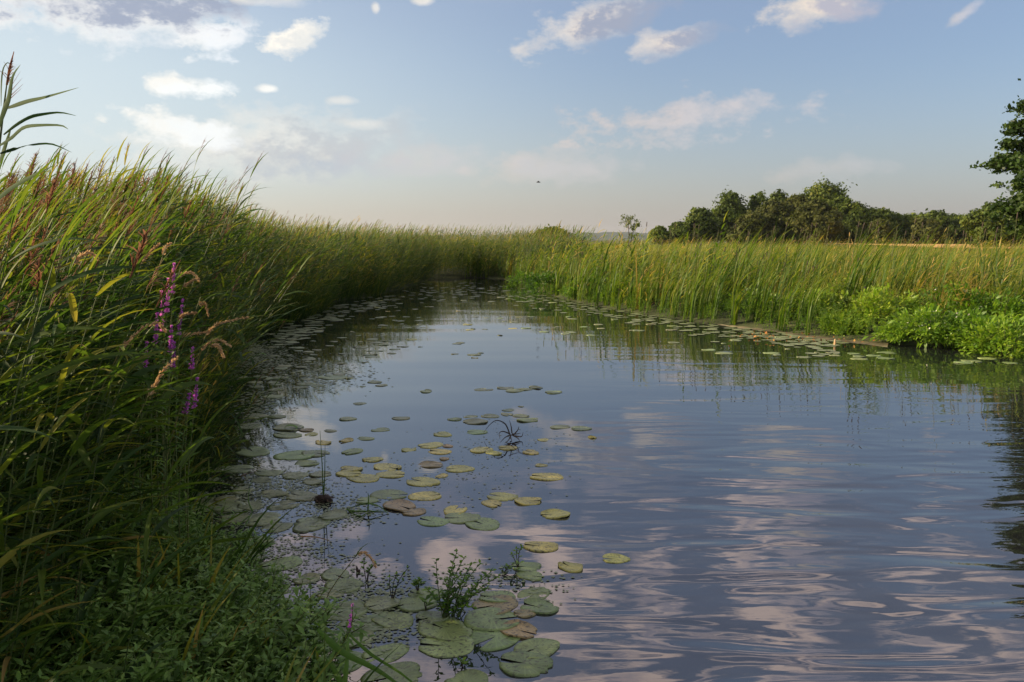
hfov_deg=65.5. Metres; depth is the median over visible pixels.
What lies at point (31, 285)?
reed plant
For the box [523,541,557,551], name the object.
lily pad
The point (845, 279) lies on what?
leafy bush
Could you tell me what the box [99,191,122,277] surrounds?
reed plant
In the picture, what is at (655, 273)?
cattail
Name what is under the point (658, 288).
cattail
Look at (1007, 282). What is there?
cattail
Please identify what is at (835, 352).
lily pad
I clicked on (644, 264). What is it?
cattail
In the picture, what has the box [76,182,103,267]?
reed plant
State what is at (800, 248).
cattail
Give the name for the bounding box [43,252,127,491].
reed plant
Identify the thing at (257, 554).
lily pad
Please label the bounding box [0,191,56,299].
reed plant
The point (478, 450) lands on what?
lily pad
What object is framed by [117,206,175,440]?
reed plant
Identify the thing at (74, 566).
reed plant
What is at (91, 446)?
reed plant
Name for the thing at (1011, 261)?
cattail
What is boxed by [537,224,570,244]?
horizon bush
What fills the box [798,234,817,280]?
cattail
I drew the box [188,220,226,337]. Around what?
reed plant
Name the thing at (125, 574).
leafy herb
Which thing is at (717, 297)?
cattail
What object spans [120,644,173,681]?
leafy herb
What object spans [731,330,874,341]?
leaf litter
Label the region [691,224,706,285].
cattail
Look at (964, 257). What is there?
cattail
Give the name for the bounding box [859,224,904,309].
cattail
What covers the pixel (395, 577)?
water sprig
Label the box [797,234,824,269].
cattail
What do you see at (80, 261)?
reed plant
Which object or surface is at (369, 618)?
lily pad
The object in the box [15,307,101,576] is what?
reed plant
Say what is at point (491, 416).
lily pad
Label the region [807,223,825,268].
cattail
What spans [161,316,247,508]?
seeding grass
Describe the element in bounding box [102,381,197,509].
reed plant
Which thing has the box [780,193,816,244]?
tree
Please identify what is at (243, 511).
bent reed
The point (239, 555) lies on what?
leafy herb
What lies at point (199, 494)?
lily pad
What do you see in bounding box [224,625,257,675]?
leafy herb
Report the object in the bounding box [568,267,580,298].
cattail
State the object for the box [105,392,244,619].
reed plant
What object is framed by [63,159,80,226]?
reed plant
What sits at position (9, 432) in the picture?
reed plant
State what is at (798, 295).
cattail
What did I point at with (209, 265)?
reed plant
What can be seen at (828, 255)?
cattail
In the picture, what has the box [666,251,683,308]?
cattail
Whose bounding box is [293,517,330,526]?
lily pad
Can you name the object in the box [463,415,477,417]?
lily pad
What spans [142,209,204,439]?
reed plant
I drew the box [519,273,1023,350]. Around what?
bank plants
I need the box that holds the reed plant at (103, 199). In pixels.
[85,177,111,339]
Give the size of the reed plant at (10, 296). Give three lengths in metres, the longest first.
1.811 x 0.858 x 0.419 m
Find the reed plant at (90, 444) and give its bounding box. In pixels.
[81,359,114,491]
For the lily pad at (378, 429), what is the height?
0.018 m
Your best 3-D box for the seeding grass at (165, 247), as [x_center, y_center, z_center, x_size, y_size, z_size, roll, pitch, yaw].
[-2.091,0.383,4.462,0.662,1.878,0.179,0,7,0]
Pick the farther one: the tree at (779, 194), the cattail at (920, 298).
the tree at (779, 194)
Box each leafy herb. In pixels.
[49,657,130,681]
[71,621,120,657]
[73,576,140,643]
[86,564,148,624]
[88,630,120,659]
[90,582,125,624]
[94,584,112,641]
[99,587,159,628]
[101,504,142,557]
[101,525,153,560]
[111,641,163,675]
[114,555,147,588]
[120,530,152,562]
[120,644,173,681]
[123,647,137,679]
[127,474,159,509]
[129,534,169,587]
[129,608,147,665]
[131,547,158,590]
[139,511,162,540]
[147,561,177,598]
[148,601,237,680]
[156,592,193,627]
[157,541,203,587]
[162,624,189,681]
[163,490,200,547]
[169,519,192,571]
[169,590,221,645]
[183,659,202,681]
[186,549,227,590]
[189,600,220,620]
[193,558,260,609]
[196,498,241,538]
[204,593,247,655]
[208,535,222,564]
[209,578,262,648]
[212,544,228,558]
[213,542,263,581]
[215,650,268,681]
[217,608,269,667]
[219,561,244,602]
[220,522,246,549]
[220,545,256,599]
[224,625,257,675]
[225,535,236,565]
[230,530,259,561]
[230,535,251,558]
[230,608,269,666]
[234,528,259,558]
[235,638,285,681]
[239,562,305,625]
[240,567,270,601]
[245,621,298,678]
[246,520,275,588]
[247,563,283,621]
[248,612,279,670]
[260,598,327,674]
[264,573,296,607]
[269,572,335,658]
[276,674,312,681]
[289,607,341,680]
[291,652,356,681]
[298,577,332,662]
[308,596,347,645]
[311,657,344,681]
[314,608,374,678]
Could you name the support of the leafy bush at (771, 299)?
on the ground at (725, 318)
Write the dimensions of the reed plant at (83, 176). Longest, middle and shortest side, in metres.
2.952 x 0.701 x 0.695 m
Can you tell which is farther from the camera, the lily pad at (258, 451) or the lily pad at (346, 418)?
the lily pad at (346, 418)
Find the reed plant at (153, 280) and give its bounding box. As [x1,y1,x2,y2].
[37,258,179,586]
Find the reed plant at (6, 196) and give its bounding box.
[0,179,18,279]
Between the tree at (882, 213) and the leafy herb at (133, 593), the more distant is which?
the tree at (882, 213)
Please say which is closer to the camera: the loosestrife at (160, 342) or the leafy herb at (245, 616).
the leafy herb at (245, 616)
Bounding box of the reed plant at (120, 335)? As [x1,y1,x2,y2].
[55,231,189,547]
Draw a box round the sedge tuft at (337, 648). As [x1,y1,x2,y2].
[316,628,412,681]
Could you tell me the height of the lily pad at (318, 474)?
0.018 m
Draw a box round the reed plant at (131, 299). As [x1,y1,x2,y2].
[92,219,164,421]
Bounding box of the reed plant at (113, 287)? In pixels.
[89,244,156,451]
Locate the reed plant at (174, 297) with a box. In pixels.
[137,252,196,406]
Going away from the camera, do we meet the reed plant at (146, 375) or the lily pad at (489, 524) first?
the reed plant at (146, 375)
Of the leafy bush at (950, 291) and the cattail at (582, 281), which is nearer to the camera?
the leafy bush at (950, 291)
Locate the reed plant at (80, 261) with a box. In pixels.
[74,222,135,390]
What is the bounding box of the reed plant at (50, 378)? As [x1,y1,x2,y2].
[0,325,76,557]
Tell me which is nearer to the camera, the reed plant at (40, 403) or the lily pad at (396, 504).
the reed plant at (40, 403)
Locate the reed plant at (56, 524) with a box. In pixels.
[0,409,142,681]
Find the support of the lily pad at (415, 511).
on the water
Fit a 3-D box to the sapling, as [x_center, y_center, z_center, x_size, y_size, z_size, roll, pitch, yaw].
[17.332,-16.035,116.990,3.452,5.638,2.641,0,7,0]
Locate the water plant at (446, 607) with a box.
[422,548,500,617]
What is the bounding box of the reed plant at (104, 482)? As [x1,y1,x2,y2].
[0,315,215,661]
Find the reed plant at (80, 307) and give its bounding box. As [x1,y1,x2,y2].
[41,295,143,513]
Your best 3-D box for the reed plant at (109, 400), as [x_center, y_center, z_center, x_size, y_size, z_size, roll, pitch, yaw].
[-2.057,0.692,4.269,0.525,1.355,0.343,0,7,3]
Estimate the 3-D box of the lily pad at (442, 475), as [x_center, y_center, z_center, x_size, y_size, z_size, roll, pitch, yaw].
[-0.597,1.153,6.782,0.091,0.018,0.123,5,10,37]
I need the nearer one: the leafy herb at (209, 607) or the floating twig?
the leafy herb at (209, 607)
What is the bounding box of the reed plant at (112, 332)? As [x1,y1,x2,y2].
[67,235,169,503]
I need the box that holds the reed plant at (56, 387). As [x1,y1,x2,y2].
[4,334,89,504]
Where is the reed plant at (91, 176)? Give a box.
[63,164,98,263]
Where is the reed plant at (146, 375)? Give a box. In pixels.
[97,326,220,585]
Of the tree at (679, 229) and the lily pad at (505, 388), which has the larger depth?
the tree at (679, 229)
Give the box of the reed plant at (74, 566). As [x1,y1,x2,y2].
[60,364,160,597]
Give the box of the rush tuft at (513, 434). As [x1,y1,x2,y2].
[484,420,522,442]
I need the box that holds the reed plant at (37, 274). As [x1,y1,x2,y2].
[0,260,87,576]
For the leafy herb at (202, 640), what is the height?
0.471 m
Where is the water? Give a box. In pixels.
[174,278,1023,681]
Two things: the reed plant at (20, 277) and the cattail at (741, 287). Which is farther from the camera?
the cattail at (741, 287)
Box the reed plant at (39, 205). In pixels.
[28,190,45,235]
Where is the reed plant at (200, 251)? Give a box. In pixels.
[168,194,235,355]
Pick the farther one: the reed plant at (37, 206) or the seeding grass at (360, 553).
the reed plant at (37, 206)
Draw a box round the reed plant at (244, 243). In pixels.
[234,222,257,291]
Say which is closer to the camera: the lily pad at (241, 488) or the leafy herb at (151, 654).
the leafy herb at (151, 654)
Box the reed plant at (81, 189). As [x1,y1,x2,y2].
[75,177,87,207]
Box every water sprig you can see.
[360,558,376,581]
[387,565,409,597]
[410,577,425,590]
[418,595,433,610]
[457,657,469,666]
[500,560,523,572]
[510,544,524,566]
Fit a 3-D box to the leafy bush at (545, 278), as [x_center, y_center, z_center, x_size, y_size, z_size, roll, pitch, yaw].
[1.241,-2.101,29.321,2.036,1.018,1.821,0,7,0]
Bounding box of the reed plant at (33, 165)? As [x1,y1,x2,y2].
[21,148,55,226]
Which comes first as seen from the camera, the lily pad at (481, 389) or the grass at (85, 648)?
the grass at (85, 648)
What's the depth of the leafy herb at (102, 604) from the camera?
3.76 m
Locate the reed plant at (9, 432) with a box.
[1,389,70,554]
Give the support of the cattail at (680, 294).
on the ground at (725, 318)
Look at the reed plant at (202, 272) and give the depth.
8.32 m
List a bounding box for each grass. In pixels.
[0,248,98,485]
[0,429,399,681]
[39,321,166,595]
[70,243,160,542]
[74,355,183,602]
[100,242,180,496]
[126,268,199,485]
[132,274,207,488]
[132,306,196,496]
[139,322,207,509]
[152,291,221,480]
[159,336,231,511]
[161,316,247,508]
[168,333,224,489]
[276,215,1023,304]
[322,542,376,608]
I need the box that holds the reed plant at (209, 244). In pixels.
[177,210,219,344]
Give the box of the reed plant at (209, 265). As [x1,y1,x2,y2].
[188,226,234,343]
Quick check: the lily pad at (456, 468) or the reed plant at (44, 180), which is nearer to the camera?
the lily pad at (456, 468)
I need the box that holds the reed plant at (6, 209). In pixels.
[0,194,15,241]
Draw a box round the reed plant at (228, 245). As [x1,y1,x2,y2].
[208,215,250,289]
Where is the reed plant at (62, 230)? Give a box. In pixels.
[26,185,114,385]
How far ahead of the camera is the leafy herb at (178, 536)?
4.60 m
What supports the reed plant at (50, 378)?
on the ground at (725, 318)
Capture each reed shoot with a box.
[73,499,136,541]
[190,510,254,558]
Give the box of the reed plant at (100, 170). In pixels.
[96,158,105,186]
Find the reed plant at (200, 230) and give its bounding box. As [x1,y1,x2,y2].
[168,191,225,361]
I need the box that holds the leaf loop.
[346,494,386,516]
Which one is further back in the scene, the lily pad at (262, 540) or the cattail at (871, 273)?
the cattail at (871, 273)
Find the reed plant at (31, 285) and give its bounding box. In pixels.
[3,263,65,390]
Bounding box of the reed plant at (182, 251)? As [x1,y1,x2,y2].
[132,203,218,404]
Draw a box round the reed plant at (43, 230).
[26,212,71,269]
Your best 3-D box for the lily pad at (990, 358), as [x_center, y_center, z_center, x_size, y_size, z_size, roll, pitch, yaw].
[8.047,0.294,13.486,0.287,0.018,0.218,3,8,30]
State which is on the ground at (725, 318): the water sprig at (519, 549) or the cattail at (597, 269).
the cattail at (597, 269)
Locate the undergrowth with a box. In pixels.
[0,430,344,681]
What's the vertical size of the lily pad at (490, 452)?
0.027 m
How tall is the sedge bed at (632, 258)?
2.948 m
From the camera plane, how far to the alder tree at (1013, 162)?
61.13 m
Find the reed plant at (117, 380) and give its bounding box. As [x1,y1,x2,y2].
[76,294,189,567]
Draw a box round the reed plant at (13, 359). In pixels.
[0,221,134,606]
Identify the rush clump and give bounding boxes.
[310,435,334,504]
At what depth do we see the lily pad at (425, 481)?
6.60 m
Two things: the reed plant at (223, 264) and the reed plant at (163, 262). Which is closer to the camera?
the reed plant at (163, 262)
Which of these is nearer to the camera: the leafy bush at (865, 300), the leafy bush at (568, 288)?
the leafy bush at (865, 300)
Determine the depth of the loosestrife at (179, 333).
5.04 m
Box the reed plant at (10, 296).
[0,277,78,618]
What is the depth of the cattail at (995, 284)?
17.84 m
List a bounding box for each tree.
[648,225,672,244]
[668,219,696,246]
[682,206,726,244]
[710,185,751,246]
[722,210,771,245]
[747,190,767,212]
[754,199,793,246]
[767,189,788,201]
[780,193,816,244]
[785,194,845,244]
[798,176,866,245]
[825,197,873,245]
[863,218,898,245]
[867,207,901,241]
[890,212,913,246]
[895,210,924,243]
[906,216,950,247]
[910,208,965,243]
[950,213,963,243]
[953,213,973,243]
[958,201,1023,249]
[969,78,1023,238]
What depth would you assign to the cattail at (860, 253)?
18.81 m
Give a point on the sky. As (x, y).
(443, 113)
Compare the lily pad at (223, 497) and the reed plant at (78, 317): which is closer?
the reed plant at (78, 317)
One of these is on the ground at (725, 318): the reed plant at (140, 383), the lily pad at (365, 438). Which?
the reed plant at (140, 383)
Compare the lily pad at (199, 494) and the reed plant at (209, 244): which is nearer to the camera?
the lily pad at (199, 494)
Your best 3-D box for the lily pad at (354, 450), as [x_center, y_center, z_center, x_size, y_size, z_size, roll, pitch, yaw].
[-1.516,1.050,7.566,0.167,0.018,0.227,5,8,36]
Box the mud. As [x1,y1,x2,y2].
[719,324,887,346]
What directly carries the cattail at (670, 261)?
on the ground at (725, 318)
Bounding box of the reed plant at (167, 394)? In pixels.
[81,336,219,575]
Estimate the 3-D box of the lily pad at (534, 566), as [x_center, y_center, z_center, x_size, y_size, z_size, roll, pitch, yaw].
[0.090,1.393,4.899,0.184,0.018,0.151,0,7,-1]
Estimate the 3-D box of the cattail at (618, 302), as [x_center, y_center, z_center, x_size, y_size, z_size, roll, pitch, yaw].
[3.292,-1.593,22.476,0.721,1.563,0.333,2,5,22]
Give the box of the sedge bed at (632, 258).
[459,210,1023,327]
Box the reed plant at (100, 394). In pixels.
[43,316,142,532]
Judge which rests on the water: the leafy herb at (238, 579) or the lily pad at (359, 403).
the lily pad at (359, 403)
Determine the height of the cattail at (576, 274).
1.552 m
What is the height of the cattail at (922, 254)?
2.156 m
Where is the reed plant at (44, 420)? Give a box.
[7,351,78,556]
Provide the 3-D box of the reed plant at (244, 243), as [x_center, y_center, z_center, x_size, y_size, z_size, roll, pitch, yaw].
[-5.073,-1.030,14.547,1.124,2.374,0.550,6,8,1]
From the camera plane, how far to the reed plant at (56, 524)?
3.09 m
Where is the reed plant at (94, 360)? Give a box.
[56,305,143,493]
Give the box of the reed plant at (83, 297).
[18,271,135,527]
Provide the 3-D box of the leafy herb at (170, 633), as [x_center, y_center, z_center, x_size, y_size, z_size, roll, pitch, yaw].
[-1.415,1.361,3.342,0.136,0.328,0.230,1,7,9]
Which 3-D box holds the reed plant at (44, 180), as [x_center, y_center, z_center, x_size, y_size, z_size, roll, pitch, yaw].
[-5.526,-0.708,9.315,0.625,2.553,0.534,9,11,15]
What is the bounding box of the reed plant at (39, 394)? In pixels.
[6,341,93,427]
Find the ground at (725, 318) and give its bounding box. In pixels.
[47,240,1023,681]
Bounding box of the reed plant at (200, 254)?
[166,191,225,373]
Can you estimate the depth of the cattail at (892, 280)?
17.69 m
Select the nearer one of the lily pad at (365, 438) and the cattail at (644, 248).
the lily pad at (365, 438)
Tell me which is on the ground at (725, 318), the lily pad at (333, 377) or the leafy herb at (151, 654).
the leafy herb at (151, 654)
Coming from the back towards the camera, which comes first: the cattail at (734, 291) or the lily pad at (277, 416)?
the cattail at (734, 291)
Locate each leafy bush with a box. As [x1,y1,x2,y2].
[502,270,535,287]
[518,270,568,295]
[557,269,601,297]
[598,273,645,303]
[632,279,680,302]
[718,287,768,311]
[739,286,796,315]
[765,284,851,319]
[815,283,922,332]
[816,309,865,335]
[825,275,881,314]
[862,301,978,347]
[899,280,998,324]
[920,303,1017,347]
[945,309,1023,357]
[950,287,1023,328]
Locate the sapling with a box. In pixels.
[619,214,641,248]
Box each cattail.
[525,253,535,277]
[549,241,561,291]
[551,243,563,270]
[554,254,560,294]
[558,261,576,299]
[560,252,577,292]
[567,249,579,289]
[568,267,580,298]
[573,252,582,276]
[573,255,581,297]
[578,255,591,296]
[578,257,591,299]
[580,264,594,301]
[593,251,603,293]
[595,256,613,305]
[604,259,623,305]
[605,267,621,305]
[611,252,623,306]
[617,257,632,309]
[618,248,635,294]
[626,244,649,305]
[631,262,642,310]
[634,246,657,292]
[639,255,652,311]
[641,231,651,263]
[641,257,662,304]
[647,262,669,310]
[650,257,665,288]
[655,241,681,305]
[659,257,681,312]
[663,239,682,283]
[666,238,682,268]
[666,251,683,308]
[673,223,689,266]
[675,256,692,316]
[683,237,690,275]
[683,254,710,318]
[689,223,708,267]
[689,234,716,270]
[689,244,708,316]
[689,248,701,287]
[690,264,715,320]
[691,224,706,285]
[693,237,719,284]
[696,239,714,288]
[696,255,724,312]
[698,248,731,318]
[703,262,723,317]
[708,257,725,315]
[709,267,717,316]
[711,227,738,270]
[713,231,737,292]
[713,243,744,318]
[725,223,751,292]
[730,252,755,324]
[731,232,756,296]
[732,247,766,303]
[735,261,767,322]
[738,232,759,296]
[740,229,773,283]
[745,259,771,320]
[746,220,769,267]
[747,255,773,309]
[750,253,768,320]
[754,231,777,275]
[757,234,793,271]
[757,250,793,317]
[759,245,784,290]
[760,266,783,323]
[762,225,787,288]
[762,256,786,316]
[767,221,796,284]
[767,225,788,268]
[767,230,801,272]
[771,262,793,321]
[776,262,795,328]
[778,254,798,293]
[778,256,808,330]
[779,247,805,318]
[782,269,805,331]
[789,271,816,317]
[790,237,814,273]
[791,253,827,297]
[794,229,813,263]
[795,259,839,330]
[796,229,836,274]
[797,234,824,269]
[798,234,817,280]
[803,235,813,281]
[803,264,827,321]
[805,266,837,334]
[806,223,823,286]
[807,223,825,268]
[811,234,828,275]
[815,236,836,277]
[816,225,845,287]
[818,240,829,286]
[827,270,846,311]
[828,241,845,288]
[831,241,852,273]
[841,217,892,310]
[841,229,867,277]
[845,273,875,315]
[846,221,890,287]
[847,222,897,309]
[851,227,871,271]
[855,238,870,285]
[857,273,894,320]
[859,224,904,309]
[862,243,881,285]
[867,220,901,276]
[869,222,903,290]
[877,251,900,317]
[879,232,900,281]
[885,249,900,312]
[888,230,910,282]
[893,235,927,299]
[894,238,908,275]
[896,218,940,296]
[896,226,929,275]
[896,246,922,297]
[900,224,939,293]
[909,279,932,314]
[911,236,943,279]
[913,266,933,304]
[916,222,932,277]
[916,226,940,271]
[919,240,954,298]
[920,233,947,296]
[933,244,954,281]
[935,228,967,303]
[940,227,973,279]
[946,230,961,292]
[955,232,982,282]
[956,231,974,283]
[960,236,974,293]
[960,248,978,291]
[970,222,1011,294]
[972,232,995,286]
[975,229,991,283]
[981,235,1021,311]
[985,227,1022,290]
[987,264,1023,312]
[988,228,1023,297]
[990,240,1019,292]
[997,270,1022,315]
[998,258,1023,297]
[1000,238,1023,281]
[1003,257,1017,313]
[1006,212,1023,296]
[1015,274,1023,302]
[1018,264,1023,308]
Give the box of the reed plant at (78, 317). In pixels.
[2,185,148,605]
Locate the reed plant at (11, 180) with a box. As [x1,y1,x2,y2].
[0,167,19,219]
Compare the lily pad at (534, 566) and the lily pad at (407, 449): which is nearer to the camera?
the lily pad at (534, 566)
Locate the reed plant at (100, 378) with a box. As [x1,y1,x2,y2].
[99,377,132,466]
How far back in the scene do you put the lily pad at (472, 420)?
8.79 m
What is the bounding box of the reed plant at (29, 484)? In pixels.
[3,402,113,535]
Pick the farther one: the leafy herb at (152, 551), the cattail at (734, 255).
the cattail at (734, 255)
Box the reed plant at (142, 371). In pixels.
[52,309,194,555]
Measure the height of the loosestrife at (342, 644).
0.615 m
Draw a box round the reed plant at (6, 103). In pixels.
[0,52,78,198]
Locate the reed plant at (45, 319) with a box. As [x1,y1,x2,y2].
[0,225,108,637]
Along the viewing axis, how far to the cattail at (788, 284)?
17.82 m
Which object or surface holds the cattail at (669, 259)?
on the ground at (725, 318)
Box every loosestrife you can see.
[130,341,156,531]
[144,312,163,539]
[148,290,165,509]
[153,341,179,538]
[155,278,172,505]
[155,325,177,535]
[160,263,182,511]
[167,392,194,584]
[171,299,190,501]
[173,346,198,536]
[175,377,204,550]
[315,603,353,671]
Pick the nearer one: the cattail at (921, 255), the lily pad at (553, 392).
the lily pad at (553, 392)
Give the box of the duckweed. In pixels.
[188,339,580,662]
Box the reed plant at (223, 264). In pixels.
[193,234,242,374]
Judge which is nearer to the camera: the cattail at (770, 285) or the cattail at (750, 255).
the cattail at (770, 285)
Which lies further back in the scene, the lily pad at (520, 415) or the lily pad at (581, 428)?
the lily pad at (520, 415)
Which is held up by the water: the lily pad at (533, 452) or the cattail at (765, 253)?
the lily pad at (533, 452)
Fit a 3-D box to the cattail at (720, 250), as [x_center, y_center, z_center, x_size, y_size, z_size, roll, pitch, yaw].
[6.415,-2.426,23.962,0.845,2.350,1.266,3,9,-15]
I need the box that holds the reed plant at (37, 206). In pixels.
[27,192,44,239]
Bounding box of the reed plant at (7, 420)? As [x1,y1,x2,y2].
[0,202,86,563]
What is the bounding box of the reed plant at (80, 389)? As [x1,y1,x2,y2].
[5,327,127,577]
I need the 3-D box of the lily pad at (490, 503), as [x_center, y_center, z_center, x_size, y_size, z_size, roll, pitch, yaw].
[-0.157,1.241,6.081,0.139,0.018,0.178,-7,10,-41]
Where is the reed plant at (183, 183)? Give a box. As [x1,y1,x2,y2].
[176,172,189,215]
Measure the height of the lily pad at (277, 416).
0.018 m
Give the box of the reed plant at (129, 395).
[74,320,165,527]
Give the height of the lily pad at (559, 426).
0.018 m
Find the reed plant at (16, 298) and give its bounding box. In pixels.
[0,228,30,343]
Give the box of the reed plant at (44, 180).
[40,175,49,198]
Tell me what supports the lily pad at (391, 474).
on the water
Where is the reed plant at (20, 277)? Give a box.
[0,211,85,490]
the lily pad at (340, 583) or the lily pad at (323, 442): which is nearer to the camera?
the lily pad at (340, 583)
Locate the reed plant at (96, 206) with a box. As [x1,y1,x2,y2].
[76,185,105,323]
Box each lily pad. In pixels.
[181,491,208,499]
[184,502,211,512]
[197,477,221,483]
[209,500,245,511]
[213,495,238,501]
[217,514,251,522]
[223,465,253,472]
[231,486,253,493]
[233,423,261,428]
[235,446,269,456]
[237,501,263,509]
[244,548,265,559]
[245,413,270,418]
[247,381,262,383]
[247,515,279,525]
[248,536,273,545]
[250,477,271,482]
[252,512,280,522]
[254,470,282,475]
[259,556,301,570]
[261,490,288,496]
[261,522,292,532]
[262,395,283,397]
[266,500,299,510]
[268,414,285,417]
[272,423,303,430]
[273,432,301,437]
[273,450,314,459]
[282,472,308,478]
[285,491,318,500]
[292,520,325,532]
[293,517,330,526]
[293,572,319,583]
[294,460,318,465]
[299,428,312,431]
[301,450,329,456]
[302,478,323,484]
[305,432,317,435]
[309,471,330,476]
[315,440,330,444]
[317,589,343,598]
[318,375,346,379]
[318,509,346,519]
[321,568,348,580]
[323,600,368,620]
[324,578,363,592]
[335,651,366,673]
[336,470,360,476]
[338,614,385,632]
[339,417,356,420]
[339,438,353,441]
[339,629,373,646]
[340,466,362,470]
[341,448,362,454]
[346,474,378,482]
[353,402,365,404]
[356,497,378,503]
[357,437,373,439]
[360,661,421,681]
[361,643,408,662]
[362,457,382,461]
[364,596,399,611]
[367,380,381,382]
[369,489,407,498]
[371,427,389,431]
[371,611,412,628]
[374,463,401,470]
[375,470,404,477]
[383,499,415,511]
[392,417,409,419]
[397,596,436,611]
[401,447,415,451]
[402,508,425,515]
[406,477,439,486]
[408,491,441,500]
[408,588,443,598]
[416,611,448,624]
[417,516,449,525]
[418,442,443,447]
[418,461,442,467]
[418,616,472,640]
[418,635,473,657]
[420,389,431,392]
[428,449,451,453]
[433,431,451,436]
[435,473,447,477]
[444,505,466,514]
[444,669,487,681]
[445,512,480,523]
[446,465,474,471]
[447,417,461,420]
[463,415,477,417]
[463,418,487,423]
[464,607,518,630]
[465,517,499,530]
[467,430,487,433]
[470,447,492,452]
[470,630,521,651]
[472,595,517,614]
[474,388,492,390]
[479,590,515,601]
[481,414,498,417]
[481,499,501,506]
[485,450,501,454]
[487,492,517,500]
[497,387,513,389]
[499,445,516,449]
[499,651,552,676]
[500,619,536,638]
[501,412,512,415]
[506,388,523,391]
[512,414,528,416]
[512,562,540,571]
[513,638,559,658]
[514,497,541,504]
[514,609,535,617]
[516,570,543,580]
[517,418,537,421]
[517,587,550,599]
[520,598,558,613]
[522,449,538,454]
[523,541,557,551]
[529,385,542,388]
[530,473,562,480]
[535,463,547,466]
[540,509,569,518]
[545,391,561,393]
[550,425,569,428]
[558,561,582,572]
[571,426,591,430]
[602,553,630,562]
[716,352,732,353]
[826,351,839,353]
[850,358,867,359]
[877,351,895,353]
[954,361,971,363]
[977,357,996,359]
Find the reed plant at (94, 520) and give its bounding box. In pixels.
[6,461,151,659]
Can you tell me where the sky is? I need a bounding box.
[0,0,1023,235]
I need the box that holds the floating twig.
[300,536,330,541]
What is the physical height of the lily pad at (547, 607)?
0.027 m
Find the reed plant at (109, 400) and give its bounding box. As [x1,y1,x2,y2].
[78,345,157,566]
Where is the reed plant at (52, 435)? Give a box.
[6,324,103,497]
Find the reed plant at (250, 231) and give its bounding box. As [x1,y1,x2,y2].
[232,215,260,282]
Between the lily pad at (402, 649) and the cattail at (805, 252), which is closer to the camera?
the lily pad at (402, 649)
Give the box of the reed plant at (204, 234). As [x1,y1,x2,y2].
[170,204,220,330]
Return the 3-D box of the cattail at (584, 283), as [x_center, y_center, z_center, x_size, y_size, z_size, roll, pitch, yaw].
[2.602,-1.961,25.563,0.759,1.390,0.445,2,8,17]
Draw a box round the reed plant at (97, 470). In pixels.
[4,351,191,595]
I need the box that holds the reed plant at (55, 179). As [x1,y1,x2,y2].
[50,168,60,208]
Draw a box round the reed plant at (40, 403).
[0,314,105,507]
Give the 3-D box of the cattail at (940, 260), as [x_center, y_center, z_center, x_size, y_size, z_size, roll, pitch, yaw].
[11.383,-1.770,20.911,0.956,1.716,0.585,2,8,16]
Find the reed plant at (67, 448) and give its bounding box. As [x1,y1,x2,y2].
[13,251,149,561]
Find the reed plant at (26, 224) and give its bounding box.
[0,197,62,500]
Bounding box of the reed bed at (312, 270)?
[0,136,596,681]
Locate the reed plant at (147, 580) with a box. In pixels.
[45,435,249,681]
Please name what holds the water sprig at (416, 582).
on the water
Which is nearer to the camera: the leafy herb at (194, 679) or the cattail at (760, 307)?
the leafy herb at (194, 679)
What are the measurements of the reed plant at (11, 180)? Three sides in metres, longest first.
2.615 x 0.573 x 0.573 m
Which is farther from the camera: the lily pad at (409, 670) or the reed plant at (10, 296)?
the lily pad at (409, 670)
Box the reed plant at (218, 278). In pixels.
[199,242,236,363]
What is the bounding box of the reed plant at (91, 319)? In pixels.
[63,275,137,493]
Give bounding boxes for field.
[869,244,1022,247]
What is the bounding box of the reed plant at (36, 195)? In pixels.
[32,174,48,198]
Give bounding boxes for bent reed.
[213,479,252,527]
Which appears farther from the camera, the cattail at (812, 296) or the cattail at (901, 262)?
the cattail at (901, 262)
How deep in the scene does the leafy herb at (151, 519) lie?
4.70 m
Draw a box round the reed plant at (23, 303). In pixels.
[0,248,52,503]
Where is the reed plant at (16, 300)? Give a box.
[0,282,83,571]
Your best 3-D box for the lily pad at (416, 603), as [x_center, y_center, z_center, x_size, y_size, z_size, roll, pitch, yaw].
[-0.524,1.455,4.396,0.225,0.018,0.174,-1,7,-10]
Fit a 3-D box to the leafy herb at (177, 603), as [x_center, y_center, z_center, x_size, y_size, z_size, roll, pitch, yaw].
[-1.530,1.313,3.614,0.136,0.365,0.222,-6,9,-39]
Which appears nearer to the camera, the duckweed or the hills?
the duckweed
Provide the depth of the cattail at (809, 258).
21.66 m
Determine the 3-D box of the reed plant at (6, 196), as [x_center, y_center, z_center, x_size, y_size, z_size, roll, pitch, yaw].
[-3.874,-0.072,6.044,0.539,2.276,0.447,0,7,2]
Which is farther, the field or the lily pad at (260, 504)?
the field
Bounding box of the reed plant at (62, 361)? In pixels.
[14,256,119,535]
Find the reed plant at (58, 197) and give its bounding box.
[27,177,72,320]
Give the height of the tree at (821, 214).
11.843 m
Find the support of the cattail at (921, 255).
on the ground at (725, 318)
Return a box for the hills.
[344,232,717,239]
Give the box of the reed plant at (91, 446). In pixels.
[50,397,151,597]
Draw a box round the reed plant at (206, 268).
[167,223,241,402]
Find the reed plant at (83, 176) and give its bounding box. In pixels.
[73,160,89,211]
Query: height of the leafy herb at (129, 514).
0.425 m
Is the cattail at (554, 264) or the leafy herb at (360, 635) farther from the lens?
the cattail at (554, 264)
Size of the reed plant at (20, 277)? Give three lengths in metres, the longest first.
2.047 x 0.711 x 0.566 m
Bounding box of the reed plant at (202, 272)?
[174,229,219,342]
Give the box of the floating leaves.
[271,283,838,355]
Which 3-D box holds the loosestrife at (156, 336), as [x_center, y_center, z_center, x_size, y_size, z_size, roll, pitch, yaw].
[-2.081,0.596,4.631,0.237,1.534,0.138,2,8,15]
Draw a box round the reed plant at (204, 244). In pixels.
[188,214,232,304]
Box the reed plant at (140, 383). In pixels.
[99,317,184,471]

